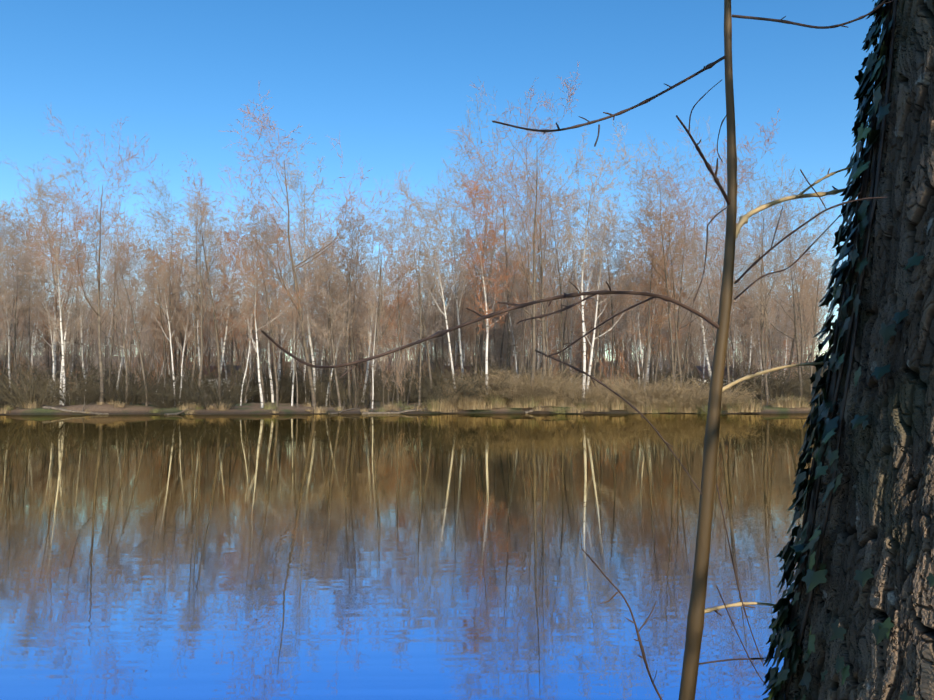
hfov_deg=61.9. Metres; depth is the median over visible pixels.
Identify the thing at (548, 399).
grass tuft
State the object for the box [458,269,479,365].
tree
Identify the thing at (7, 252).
tree
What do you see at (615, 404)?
grass tuft
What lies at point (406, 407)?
grass tuft
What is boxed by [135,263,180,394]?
tree
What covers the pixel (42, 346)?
thick tree
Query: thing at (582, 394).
tan shrub
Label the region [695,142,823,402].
tree
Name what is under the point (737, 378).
dark shrub
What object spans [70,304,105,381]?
thick tree
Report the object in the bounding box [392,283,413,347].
tree
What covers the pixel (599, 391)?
tan shrub
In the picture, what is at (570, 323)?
tree
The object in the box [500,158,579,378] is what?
tree
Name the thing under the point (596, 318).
tree
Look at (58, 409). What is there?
fallen branch
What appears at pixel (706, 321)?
tree
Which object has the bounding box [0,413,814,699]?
lake water
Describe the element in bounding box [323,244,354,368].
tree
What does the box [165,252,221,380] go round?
tree
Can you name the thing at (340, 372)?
dark shrub
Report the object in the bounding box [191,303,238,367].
thick tree
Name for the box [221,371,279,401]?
dark shrub
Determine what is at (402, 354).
thick tree
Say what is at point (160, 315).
tree
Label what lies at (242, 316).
tree
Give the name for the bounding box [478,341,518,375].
tree poles
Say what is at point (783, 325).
tree
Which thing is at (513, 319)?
thick tree
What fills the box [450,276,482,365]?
tree
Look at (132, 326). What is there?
tree
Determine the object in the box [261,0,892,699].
tree sapling
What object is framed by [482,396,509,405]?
grass tuft
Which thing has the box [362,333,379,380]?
thick tree
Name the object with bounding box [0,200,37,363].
tree
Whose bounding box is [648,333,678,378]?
tree poles
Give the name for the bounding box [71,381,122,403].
dark shrub
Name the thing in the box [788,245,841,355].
tree
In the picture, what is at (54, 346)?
tree
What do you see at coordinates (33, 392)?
dark shrub
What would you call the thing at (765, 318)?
tree
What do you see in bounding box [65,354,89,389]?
tree poles
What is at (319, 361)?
thick tree
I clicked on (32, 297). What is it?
tree
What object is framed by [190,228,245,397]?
tree
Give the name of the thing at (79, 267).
tree
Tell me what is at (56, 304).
tree
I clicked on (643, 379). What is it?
dark shrub
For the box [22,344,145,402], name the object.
dark shrub
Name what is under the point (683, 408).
grass tuft
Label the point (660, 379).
dark shrub
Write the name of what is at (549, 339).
thick tree
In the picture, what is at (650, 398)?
tan shrub
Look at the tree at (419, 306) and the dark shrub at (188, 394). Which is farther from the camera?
the tree at (419, 306)
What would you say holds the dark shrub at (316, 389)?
on the ground
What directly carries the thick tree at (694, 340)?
on the ground
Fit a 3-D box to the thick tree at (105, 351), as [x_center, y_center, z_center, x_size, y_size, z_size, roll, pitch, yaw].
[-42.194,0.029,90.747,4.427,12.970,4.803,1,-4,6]
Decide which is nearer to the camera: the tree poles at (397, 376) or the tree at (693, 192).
the tree poles at (397, 376)
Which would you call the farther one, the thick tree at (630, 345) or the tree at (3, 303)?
the thick tree at (630, 345)
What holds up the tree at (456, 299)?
on the ground
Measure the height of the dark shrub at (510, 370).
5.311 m
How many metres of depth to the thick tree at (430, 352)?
121.11 m
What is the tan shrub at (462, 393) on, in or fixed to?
on the ground
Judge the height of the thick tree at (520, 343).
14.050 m
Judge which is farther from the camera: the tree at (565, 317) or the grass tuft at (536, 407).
the tree at (565, 317)
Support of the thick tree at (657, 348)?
on the ground
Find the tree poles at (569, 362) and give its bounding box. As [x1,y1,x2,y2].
[546,336,590,381]
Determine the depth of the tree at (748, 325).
137.95 m
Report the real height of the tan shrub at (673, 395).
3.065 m
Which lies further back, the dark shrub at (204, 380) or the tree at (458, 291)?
the tree at (458, 291)
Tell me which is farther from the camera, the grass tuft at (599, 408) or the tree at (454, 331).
the tree at (454, 331)
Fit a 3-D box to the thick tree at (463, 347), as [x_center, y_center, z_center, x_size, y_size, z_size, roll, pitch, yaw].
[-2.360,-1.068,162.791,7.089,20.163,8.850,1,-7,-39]
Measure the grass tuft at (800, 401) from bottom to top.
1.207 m
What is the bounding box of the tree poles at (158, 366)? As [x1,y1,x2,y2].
[130,346,168,394]
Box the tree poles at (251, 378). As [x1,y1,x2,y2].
[237,353,266,401]
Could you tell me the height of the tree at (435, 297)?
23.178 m
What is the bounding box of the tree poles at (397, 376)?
[377,338,426,407]
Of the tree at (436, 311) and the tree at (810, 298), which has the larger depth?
the tree at (436, 311)
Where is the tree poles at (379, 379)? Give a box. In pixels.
[375,361,386,401]
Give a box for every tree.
[0,145,141,385]
[0,163,45,244]
[0,182,64,379]
[0,198,20,238]
[0,198,53,386]
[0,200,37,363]
[0,205,50,382]
[0,212,26,271]
[0,214,20,310]
[0,232,45,406]
[0,233,24,359]
[0,242,42,404]
[0,251,54,374]
[0,283,21,323]
[0,297,37,379]
[0,299,51,387]
[0,305,24,370]
[0,315,7,370]
[2,189,98,382]
[3,211,64,368]
[5,239,46,386]
[7,284,48,346]
[10,169,95,404]
[14,257,75,400]
[17,323,47,378]
[19,181,139,379]
[25,227,71,371]
[27,298,57,378]
[28,200,114,378]
[30,286,61,372]
[32,105,174,403]
[32,307,68,374]
[36,213,115,390]
[36,306,73,376]
[36,325,71,376]
[37,312,81,379]
[38,240,97,402]
[38,310,79,386]
[42,276,97,390]
[51,275,93,383]
[57,299,91,374]
[58,280,84,365]
[65,211,181,403]
[66,304,93,373]
[68,278,114,384]
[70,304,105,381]
[73,312,122,380]
[79,297,122,384]
[83,268,124,367]
[84,296,103,363]
[87,261,141,382]
[89,316,121,372]
[90,287,109,342]
[93,204,149,393]
[94,244,142,373]
[96,226,160,399]
[101,248,166,405]
[103,246,151,379]
[108,244,168,388]
[108,300,132,368]
[109,180,238,387]
[111,319,142,378]
[112,285,147,369]
[114,165,248,399]
[116,288,143,363]
[120,230,202,405]
[128,310,162,384]
[131,202,252,376]
[131,310,167,385]
[134,241,191,399]
[135,244,186,352]
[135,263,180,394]
[135,316,177,379]
[138,282,193,375]
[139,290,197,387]
[143,239,206,386]
[146,276,193,375]
[147,256,188,374]
[153,256,193,384]
[154,153,227,399]
[157,177,232,402]
[161,280,209,397]
[163,309,191,381]
[165,220,216,385]
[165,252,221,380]
[169,192,247,403]
[180,304,203,370]
[184,270,230,374]
[186,273,227,368]
[189,223,280,387]
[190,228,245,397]
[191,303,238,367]
[199,223,259,393]
[208,83,407,406]
[208,251,251,364]
[209,304,240,364]
[214,265,245,365]
[215,194,279,399]
[216,235,315,407]
[220,211,289,403]
[224,332,255,385]
[225,189,313,389]
[227,277,251,349]
[227,306,252,366]
[228,278,268,384]
[230,219,336,389]
[230,239,278,367]
[230,296,265,378]
[233,316,255,376]
[236,219,303,406]
[237,267,283,405]
[238,143,333,390]
[238,208,308,402]
[240,293,282,403]
[246,320,283,378]
[247,317,277,374]
[249,227,303,378]
[250,217,335,375]
[261,256,341,377]
[262,310,278,365]
[264,224,341,405]
[266,247,316,405]
[266,251,293,351]
[267,325,292,378]
[270,272,314,407]
[272,282,309,374]
[272,344,297,377]
[278,216,335,374]
[280,255,323,365]
[288,292,309,374]
[288,294,319,370]
[289,273,340,378]
[293,226,346,385]
[294,210,354,381]
[295,327,315,379]
[296,239,358,408]
[296,315,328,373]
[297,204,400,405]
[297,255,394,407]
[299,334,319,381]
[302,230,362,406]
[302,270,342,376]
[302,300,327,376]
[303,206,450,408]
[307,241,358,405]
[310,296,351,388]
[311,284,359,403]
[312,270,366,405]
[316,201,386,404]
[321,198,412,401]
[321,308,358,379]
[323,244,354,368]
[328,179,431,403]
[328,328,357,381]
[338,263,410,393]
[338,281,389,388]
[343,273,375,389]
[344,290,373,379]
[346,256,387,333]
[350,337,372,381]
[353,296,385,388]
[355,269,381,382]
[357,271,395,408]
[359,172,474,390]
[361,318,391,384]
[362,289,394,373]
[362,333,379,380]
[364,316,390,373]
[365,334,388,389]
[372,317,405,374]
[377,253,427,380]
[378,163,485,388]
[379,227,419,403]
[379,302,411,380]
[383,204,454,406]
[383,243,455,367]
[386,287,403,366]
[388,277,430,382]
[388,293,423,375]
[390,246,452,404]
[390,296,413,362]
[392,278,421,371]
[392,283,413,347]
[395,336,407,382]
[397,249,434,365]
[402,109,563,364]
[404,258,428,376]
[408,270,452,376]
[410,279,452,382]
[411,231,461,379]
[415,90,568,373]
[415,308,447,376]
[415,332,434,375]
[417,168,495,374]
[418,213,499,364]
[419,284,465,376]
[424,284,452,364]
[426,273,472,370]
[429,254,473,365]
[432,320,463,366]
[434,228,475,365]
[439,125,532,381]
[439,172,526,393]
[440,283,474,365]
[443,62,584,388]
[444,281,481,365]
[447,125,643,375]
[448,245,496,341]
[448,306,472,362]
[449,250,469,341]
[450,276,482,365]
[452,255,517,373]
[453,231,524,369]
[454,245,522,377]
[454,255,491,359]
[457,259,469,365]
[457,277,500,376]
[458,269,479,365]
[464,222,528,365]
[466,243,502,337]
[470,233,536,376]
[471,290,520,370]
[473,225,537,373]
[479,258,513,368]
[481,259,531,370]
[487,237,532,361]
[489,251,545,367]
[495,233,586,351]
[496,256,539,374]
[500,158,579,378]
[500,253,547,338]
[501,306,541,375]
[505,153,597,376]
[505,215,564,372]
[506,247,552,376]
[518,263,559,370]
[522,158,658,390]
[523,279,568,371]
[527,257,567,368]
[527,294,559,371]
[531,124,647,397]
[532,221,608,370]
[536,228,586,363]
[536,232,593,371]
[540,299,566,367]
[546,287,574,374]
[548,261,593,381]
[549,267,583,371]
[551,198,673,377]
[551,276,587,368]
[551,324,567,372]
[552,327,578,376]
[554,311,599,381]
[564,263,590,336]
[566,246,591,369]
[569,315,595,366]
[570,255,618,383]
[573,300,609,380]
[573,336,593,379]
[575,243,613,364]
[576,119,764,383]
[578,202,643,379]
[578,267,609,378]
[578,267,620,388]
[580,221,639,379]
[587,317,610,375]
[588,265,636,342]
[594,267,628,364]
[600,295,626,372]
[601,134,753,375]
[601,282,634,377]
[603,255,639,363]
[604,230,657,384]
[604,254,647,371]
[605,210,674,377]
[609,275,637,371]
[610,257,654,383]
[611,203,680,396]
[613,146,712,390]
[613,275,668,380]
[613,285,644,365]
[617,203,705,380]
[617,317,641,375]
[619,314,644,378]
[625,218,677,374]
[626,268,672,379]
[627,194,721,389]
[627,275,682,374]
[629,210,692,380]
[629,278,675,376]
[637,258,691,386]
[638,324,674,371]
[639,320,665,374]
[641,153,757,374]
[642,109,787,300]
[647,232,694,369]
[647,322,685,383]
[650,326,666,369]
[655,291,692,372]
[656,237,695,381]
[664,239,718,379]
[666,296,709,374]
[668,308,701,366]
[671,146,787,393]
[671,228,739,349]
[673,299,707,374]
[674,280,714,373]
[680,274,713,375]
[681,307,713,366]
[684,230,713,371]
[688,273,731,383]
[688,287,715,365]
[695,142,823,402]
[696,246,741,327]
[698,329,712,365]
[703,153,830,377]
[704,257,723,329]
[706,251,752,365]
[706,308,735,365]
[715,257,765,379]
[728,284,745,363]
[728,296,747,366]
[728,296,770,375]
[728,349,740,367]
[729,279,760,367]
[730,274,774,374]
[731,179,845,397]
[731,276,807,370]
[732,249,790,384]
[735,238,793,404]
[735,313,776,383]
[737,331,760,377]
[739,290,765,358]
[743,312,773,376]
[751,261,786,329]
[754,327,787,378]
[759,244,795,387]
[759,282,795,372]
[762,256,804,337]
[763,186,848,381]
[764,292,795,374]
[767,288,788,367]
[768,198,837,385]
[769,297,804,382]
[771,280,812,358]
[773,258,827,340]
[775,259,828,375]
[776,287,798,341]
[777,297,792,357]
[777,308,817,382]
[778,249,830,385]
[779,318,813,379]
[780,216,840,397]
[782,232,821,377]
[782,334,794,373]
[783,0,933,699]
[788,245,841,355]
[793,289,824,362]
[799,286,823,354]
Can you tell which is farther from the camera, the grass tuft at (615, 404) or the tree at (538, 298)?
the tree at (538, 298)
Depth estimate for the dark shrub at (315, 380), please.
88.13 m
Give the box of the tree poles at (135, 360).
[113,331,162,401]
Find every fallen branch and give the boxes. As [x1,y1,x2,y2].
[42,395,108,414]
[164,400,211,414]
[328,401,359,413]
[362,404,427,413]
[525,396,579,413]
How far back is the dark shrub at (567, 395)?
72.27 m
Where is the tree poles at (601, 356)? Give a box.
[578,329,625,386]
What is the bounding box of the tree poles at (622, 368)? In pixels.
[603,353,640,391]
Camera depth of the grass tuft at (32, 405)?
68.09 m
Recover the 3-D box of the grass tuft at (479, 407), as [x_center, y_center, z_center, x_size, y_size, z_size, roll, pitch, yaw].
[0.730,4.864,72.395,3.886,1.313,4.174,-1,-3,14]
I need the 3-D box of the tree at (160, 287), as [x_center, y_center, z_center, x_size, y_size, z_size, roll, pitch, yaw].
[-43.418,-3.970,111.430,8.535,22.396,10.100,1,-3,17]
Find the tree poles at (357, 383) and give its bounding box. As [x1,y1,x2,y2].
[343,366,367,396]
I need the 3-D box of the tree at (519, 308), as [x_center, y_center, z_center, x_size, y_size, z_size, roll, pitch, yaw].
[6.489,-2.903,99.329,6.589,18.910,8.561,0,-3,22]
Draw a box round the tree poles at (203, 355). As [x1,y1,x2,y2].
[186,341,220,380]
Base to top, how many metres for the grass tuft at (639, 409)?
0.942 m
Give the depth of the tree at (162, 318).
107.28 m
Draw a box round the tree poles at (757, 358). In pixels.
[739,315,779,404]
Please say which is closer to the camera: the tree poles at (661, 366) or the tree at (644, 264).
the tree poles at (661, 366)
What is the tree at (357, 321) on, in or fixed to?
on the ground
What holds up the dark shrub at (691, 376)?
on the ground
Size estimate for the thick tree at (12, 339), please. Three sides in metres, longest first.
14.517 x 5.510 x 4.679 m
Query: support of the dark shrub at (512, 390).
on the ground
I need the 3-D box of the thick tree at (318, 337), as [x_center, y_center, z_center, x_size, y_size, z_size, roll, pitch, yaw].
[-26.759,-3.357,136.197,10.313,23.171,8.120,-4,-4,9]
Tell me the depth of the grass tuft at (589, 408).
70.55 m
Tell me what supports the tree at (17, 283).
on the ground
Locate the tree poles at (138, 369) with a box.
[123,354,149,382]
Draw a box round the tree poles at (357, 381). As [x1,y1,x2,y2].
[337,365,366,401]
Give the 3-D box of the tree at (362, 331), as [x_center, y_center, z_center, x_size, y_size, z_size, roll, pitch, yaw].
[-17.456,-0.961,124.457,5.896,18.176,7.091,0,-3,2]
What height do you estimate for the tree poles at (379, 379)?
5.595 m
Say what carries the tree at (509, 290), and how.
on the ground
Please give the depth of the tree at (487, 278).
140.43 m
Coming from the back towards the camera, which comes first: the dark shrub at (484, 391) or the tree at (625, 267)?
the tree at (625, 267)
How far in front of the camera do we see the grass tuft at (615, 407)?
71.44 m
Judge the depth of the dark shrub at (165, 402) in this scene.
69.83 m
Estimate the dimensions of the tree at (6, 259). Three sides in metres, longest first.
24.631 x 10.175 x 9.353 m
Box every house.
[197,365,247,395]
[441,365,480,380]
[690,366,737,386]
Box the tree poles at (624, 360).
[606,347,638,382]
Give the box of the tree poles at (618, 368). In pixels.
[599,356,627,383]
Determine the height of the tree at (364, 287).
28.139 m
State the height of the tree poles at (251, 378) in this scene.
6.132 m
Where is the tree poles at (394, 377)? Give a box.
[387,357,406,401]
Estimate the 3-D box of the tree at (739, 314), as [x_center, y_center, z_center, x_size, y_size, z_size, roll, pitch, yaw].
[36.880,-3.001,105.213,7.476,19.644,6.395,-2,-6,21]
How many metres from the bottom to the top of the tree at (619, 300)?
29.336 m
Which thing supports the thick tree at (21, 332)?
on the ground
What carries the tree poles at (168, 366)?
on the ground
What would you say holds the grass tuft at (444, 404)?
on the ground
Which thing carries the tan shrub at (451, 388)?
on the ground
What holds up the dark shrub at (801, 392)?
on the ground
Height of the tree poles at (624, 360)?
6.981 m
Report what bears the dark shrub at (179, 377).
on the ground
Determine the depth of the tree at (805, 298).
123.03 m
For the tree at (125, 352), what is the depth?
71.29 m
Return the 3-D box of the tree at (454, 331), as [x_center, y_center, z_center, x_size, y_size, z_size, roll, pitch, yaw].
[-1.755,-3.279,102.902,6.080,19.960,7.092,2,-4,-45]
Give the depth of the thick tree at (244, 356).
101.60 m
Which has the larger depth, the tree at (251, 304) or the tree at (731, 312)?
the tree at (731, 312)
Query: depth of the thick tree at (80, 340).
129.28 m
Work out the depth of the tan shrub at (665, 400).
71.89 m
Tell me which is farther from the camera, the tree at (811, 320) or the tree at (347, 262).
the tree at (811, 320)
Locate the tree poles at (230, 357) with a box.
[223,337,251,382]
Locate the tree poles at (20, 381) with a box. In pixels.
[7,360,33,405]
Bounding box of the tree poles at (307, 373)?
[295,345,332,403]
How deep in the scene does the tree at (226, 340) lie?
107.78 m
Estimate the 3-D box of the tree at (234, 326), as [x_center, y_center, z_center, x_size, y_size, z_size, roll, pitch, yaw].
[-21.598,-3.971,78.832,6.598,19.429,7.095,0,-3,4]
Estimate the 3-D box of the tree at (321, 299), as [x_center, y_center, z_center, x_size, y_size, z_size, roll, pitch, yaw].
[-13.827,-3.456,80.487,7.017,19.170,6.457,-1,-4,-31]
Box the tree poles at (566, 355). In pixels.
[530,318,577,376]
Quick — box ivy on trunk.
[762,0,933,699]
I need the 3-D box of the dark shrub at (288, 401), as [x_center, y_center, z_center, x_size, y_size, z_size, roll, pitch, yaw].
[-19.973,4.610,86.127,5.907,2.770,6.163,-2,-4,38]
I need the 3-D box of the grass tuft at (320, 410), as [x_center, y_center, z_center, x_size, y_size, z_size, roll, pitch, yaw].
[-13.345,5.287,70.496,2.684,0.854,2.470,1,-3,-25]
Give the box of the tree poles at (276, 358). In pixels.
[251,340,290,379]
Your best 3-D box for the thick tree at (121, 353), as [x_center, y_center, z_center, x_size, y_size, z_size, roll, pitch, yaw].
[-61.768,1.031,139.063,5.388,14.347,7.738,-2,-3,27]
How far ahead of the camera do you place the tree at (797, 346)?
79.11 m
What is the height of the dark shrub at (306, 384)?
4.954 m
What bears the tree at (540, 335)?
on the ground
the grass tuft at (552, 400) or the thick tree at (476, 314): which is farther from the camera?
the thick tree at (476, 314)
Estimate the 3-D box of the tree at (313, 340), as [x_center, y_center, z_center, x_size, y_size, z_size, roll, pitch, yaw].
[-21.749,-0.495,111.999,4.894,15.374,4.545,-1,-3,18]
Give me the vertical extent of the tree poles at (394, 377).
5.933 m
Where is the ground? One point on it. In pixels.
(252, 407)
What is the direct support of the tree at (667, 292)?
on the ground
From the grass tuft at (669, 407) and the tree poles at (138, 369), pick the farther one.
the tree poles at (138, 369)
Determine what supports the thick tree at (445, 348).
on the ground
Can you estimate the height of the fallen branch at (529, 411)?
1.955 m
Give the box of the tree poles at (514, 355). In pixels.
[496,337,529,372]
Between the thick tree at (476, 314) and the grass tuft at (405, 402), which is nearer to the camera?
the grass tuft at (405, 402)
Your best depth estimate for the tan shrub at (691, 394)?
72.08 m
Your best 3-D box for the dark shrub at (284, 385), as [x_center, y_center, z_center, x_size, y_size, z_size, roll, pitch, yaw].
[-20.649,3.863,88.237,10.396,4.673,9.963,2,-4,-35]
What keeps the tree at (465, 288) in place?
on the ground
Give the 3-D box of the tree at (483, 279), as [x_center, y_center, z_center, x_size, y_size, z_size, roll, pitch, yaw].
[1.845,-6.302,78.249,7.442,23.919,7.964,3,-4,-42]
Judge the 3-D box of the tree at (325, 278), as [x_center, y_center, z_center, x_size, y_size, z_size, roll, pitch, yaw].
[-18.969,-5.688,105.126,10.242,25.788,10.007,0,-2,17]
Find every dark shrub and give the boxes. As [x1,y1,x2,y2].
[0,344,120,408]
[0,362,52,407]
[0,366,99,405]
[0,367,34,406]
[0,368,43,408]
[1,347,98,402]
[3,358,81,386]
[3,358,118,391]
[3,363,112,405]
[14,379,54,405]
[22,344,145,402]
[24,375,82,405]
[37,368,119,405]
[42,352,124,385]
[58,362,153,403]
[62,362,184,404]
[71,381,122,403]
[74,386,133,401]
[95,372,176,400]
[98,357,188,402]
[105,370,186,402]
[115,356,223,392]
[122,359,233,395]
[125,379,204,407]
[128,356,278,408]
[132,364,226,394]
[133,375,200,408]
[140,378,234,405]
[150,379,214,403]
[153,356,297,403]
[183,376,230,403]
[189,377,254,402]
[198,354,343,403]
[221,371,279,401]
[230,362,327,397]
[250,365,322,402]
[252,373,300,402]
[253,357,345,403]
[255,365,351,400]
[265,383,305,402]
[273,367,360,402]
[281,378,347,406]
[285,352,371,388]
[294,365,406,408]
[295,368,381,406]
[325,371,409,401]
[342,362,446,403]
[345,361,421,384]
[358,362,449,402]
[364,384,412,404]
[377,362,446,401]
[378,361,491,403]
[385,377,452,405]
[402,383,441,402]
[404,351,516,390]
[406,358,500,389]
[410,353,507,395]
[410,369,510,406]
[426,356,530,397]
[431,350,518,381]
[453,353,560,381]
[463,377,508,401]
[468,360,554,376]
[485,378,542,404]
[512,363,608,386]
[513,360,592,385]
[533,387,596,402]
[558,359,670,388]
[596,355,684,386]
[603,359,694,385]
[613,365,709,383]
[651,360,733,388]
[651,362,758,394]
[656,373,725,389]
[670,357,782,396]
[686,349,754,375]
[686,361,789,400]
[688,374,758,398]
[706,357,806,398]
[723,371,818,403]
[725,361,822,398]
[732,384,762,404]
[739,347,826,397]
[745,373,809,403]
[762,368,818,399]
[772,359,825,398]
[784,357,827,387]
[786,379,819,400]
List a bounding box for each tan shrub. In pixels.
[438,373,494,395]
[438,383,484,398]
[439,365,520,392]
[444,391,486,405]
[445,385,485,399]
[452,374,524,397]
[459,367,542,387]
[465,381,535,403]
[469,367,566,392]
[478,357,596,397]
[478,364,568,391]
[478,365,561,397]
[483,369,547,400]
[493,366,597,399]
[497,367,567,399]
[501,379,559,403]
[503,381,562,400]
[504,365,576,387]
[519,370,592,395]
[535,364,631,406]
[552,379,626,403]
[562,383,602,403]
[571,364,669,390]
[576,371,651,403]
[586,365,707,406]
[590,369,654,403]
[616,379,692,403]
[623,388,688,411]
[629,374,709,402]
[637,380,708,407]
[641,391,688,407]
[643,392,688,411]
[646,376,707,399]
[654,376,730,407]
[662,378,732,407]
[674,377,766,406]
[678,388,741,409]
[703,387,755,404]
[721,395,738,409]
[723,389,758,403]
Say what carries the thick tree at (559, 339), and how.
on the ground
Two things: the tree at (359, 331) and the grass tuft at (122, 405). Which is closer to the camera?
the grass tuft at (122, 405)
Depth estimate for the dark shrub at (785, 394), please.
79.41 m
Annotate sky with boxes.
[0,0,884,362]
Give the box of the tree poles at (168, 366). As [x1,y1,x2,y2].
[154,354,187,399]
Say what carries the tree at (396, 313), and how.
on the ground
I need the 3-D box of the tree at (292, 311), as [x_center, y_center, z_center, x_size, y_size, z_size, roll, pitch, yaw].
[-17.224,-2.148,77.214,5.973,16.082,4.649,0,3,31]
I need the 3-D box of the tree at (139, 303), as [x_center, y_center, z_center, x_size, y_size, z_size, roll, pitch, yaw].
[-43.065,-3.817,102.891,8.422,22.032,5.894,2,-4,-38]
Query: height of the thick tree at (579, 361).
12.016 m
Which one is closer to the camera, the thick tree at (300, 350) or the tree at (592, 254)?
the tree at (592, 254)
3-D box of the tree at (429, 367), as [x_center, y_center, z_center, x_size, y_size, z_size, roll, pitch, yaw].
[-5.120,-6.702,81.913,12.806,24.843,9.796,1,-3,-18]
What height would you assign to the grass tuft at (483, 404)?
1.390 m
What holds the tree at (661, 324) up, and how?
on the ground
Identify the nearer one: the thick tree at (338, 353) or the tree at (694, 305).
the thick tree at (338, 353)
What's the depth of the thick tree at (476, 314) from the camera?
111.99 m
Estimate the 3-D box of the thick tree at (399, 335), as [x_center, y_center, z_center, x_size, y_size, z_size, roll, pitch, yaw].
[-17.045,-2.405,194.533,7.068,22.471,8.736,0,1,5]
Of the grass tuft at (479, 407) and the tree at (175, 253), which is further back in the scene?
the tree at (175, 253)
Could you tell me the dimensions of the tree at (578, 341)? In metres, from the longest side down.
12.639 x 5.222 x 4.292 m
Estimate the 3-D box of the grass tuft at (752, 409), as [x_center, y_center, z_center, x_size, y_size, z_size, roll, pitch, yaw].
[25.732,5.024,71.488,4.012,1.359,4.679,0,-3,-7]
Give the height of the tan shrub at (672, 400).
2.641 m
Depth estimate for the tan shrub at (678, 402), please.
71.57 m
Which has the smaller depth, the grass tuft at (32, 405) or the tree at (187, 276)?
the grass tuft at (32, 405)
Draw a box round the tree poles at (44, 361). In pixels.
[23,336,66,374]
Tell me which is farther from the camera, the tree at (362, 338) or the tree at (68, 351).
the tree at (362, 338)
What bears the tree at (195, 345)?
on the ground
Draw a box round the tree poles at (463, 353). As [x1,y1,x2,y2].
[448,320,475,376]
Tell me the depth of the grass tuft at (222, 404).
70.35 m
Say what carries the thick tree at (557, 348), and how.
on the ground
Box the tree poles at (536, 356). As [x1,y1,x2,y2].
[519,312,574,387]
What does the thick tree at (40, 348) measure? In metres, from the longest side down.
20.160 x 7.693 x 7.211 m
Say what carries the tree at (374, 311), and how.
on the ground
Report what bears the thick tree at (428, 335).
on the ground
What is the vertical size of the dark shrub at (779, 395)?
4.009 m
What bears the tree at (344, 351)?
on the ground
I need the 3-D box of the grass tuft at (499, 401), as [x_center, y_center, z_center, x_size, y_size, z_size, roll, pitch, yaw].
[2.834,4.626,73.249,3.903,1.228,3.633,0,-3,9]
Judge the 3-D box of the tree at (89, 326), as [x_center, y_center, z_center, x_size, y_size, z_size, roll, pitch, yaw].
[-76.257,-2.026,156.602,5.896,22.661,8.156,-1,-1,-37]
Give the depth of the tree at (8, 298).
80.53 m
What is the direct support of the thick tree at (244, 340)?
on the ground
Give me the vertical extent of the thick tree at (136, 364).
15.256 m
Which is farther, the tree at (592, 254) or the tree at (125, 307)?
the tree at (125, 307)
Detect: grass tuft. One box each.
[0,407,15,413]
[22,400,42,408]
[111,400,130,406]
[176,404,194,409]
[179,401,201,408]
[214,402,231,408]
[260,401,282,409]
[301,401,316,406]
[312,405,330,412]
[387,403,398,408]
[393,400,406,406]
[402,405,413,410]
[407,402,427,410]
[419,399,448,409]
[421,401,444,411]
[422,399,446,409]
[425,398,453,409]
[428,398,456,408]
[435,401,460,412]
[452,397,481,407]
[457,397,491,409]
[458,400,478,408]
[463,395,492,408]
[477,397,502,407]
[481,394,507,403]
[481,395,510,405]
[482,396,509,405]
[486,401,502,407]
[510,395,533,407]
[518,397,541,406]
[519,396,543,406]
[532,405,544,410]
[533,394,560,405]
[534,394,559,405]
[540,394,569,405]
[551,406,566,412]
[556,397,573,406]
[556,399,570,406]
[564,403,584,412]
[572,400,590,408]
[577,402,598,410]
[585,401,617,411]
[600,396,625,409]
[606,399,626,409]
[625,401,656,412]
[626,405,649,412]
[632,397,660,409]
[655,401,682,412]
[656,401,676,411]
[675,405,693,412]
[682,404,700,412]
[691,403,723,413]
[723,406,737,412]
[724,400,751,410]
[735,399,766,411]
[745,399,764,409]
[768,401,787,406]
[769,393,807,406]
[771,396,802,406]
[773,397,803,406]
[777,400,797,407]
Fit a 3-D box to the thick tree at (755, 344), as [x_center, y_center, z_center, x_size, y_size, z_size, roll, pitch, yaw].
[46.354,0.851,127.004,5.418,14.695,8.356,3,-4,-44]
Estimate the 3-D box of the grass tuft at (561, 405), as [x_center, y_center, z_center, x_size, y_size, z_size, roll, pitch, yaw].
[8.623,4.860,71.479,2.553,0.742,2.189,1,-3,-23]
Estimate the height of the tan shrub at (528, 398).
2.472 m
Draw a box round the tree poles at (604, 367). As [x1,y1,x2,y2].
[597,344,616,378]
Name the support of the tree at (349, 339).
on the ground
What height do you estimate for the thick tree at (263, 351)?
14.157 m
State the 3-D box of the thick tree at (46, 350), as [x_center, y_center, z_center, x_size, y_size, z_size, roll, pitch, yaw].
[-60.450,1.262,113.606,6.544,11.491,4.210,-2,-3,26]
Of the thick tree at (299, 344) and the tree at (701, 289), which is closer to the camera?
the tree at (701, 289)
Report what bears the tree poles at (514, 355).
on the ground
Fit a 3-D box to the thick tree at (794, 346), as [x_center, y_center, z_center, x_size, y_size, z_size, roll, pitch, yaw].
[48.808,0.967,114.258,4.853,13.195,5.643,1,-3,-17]
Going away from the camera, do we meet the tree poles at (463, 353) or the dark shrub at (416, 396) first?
the dark shrub at (416, 396)
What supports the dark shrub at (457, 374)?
on the ground
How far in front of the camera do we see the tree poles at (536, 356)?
78.06 m
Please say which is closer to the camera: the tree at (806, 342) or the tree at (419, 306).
the tree at (806, 342)
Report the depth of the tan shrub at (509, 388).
73.59 m
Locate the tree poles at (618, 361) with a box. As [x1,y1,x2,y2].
[588,333,644,387]
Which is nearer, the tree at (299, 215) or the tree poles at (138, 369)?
the tree at (299, 215)
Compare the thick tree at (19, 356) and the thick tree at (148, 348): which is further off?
the thick tree at (148, 348)
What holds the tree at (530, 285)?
on the ground
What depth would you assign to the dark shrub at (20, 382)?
80.94 m
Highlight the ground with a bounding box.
[0,356,827,414]
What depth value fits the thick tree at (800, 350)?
139.12 m
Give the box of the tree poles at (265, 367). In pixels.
[238,338,281,399]
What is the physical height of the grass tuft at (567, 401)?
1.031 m
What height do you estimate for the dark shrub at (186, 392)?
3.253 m

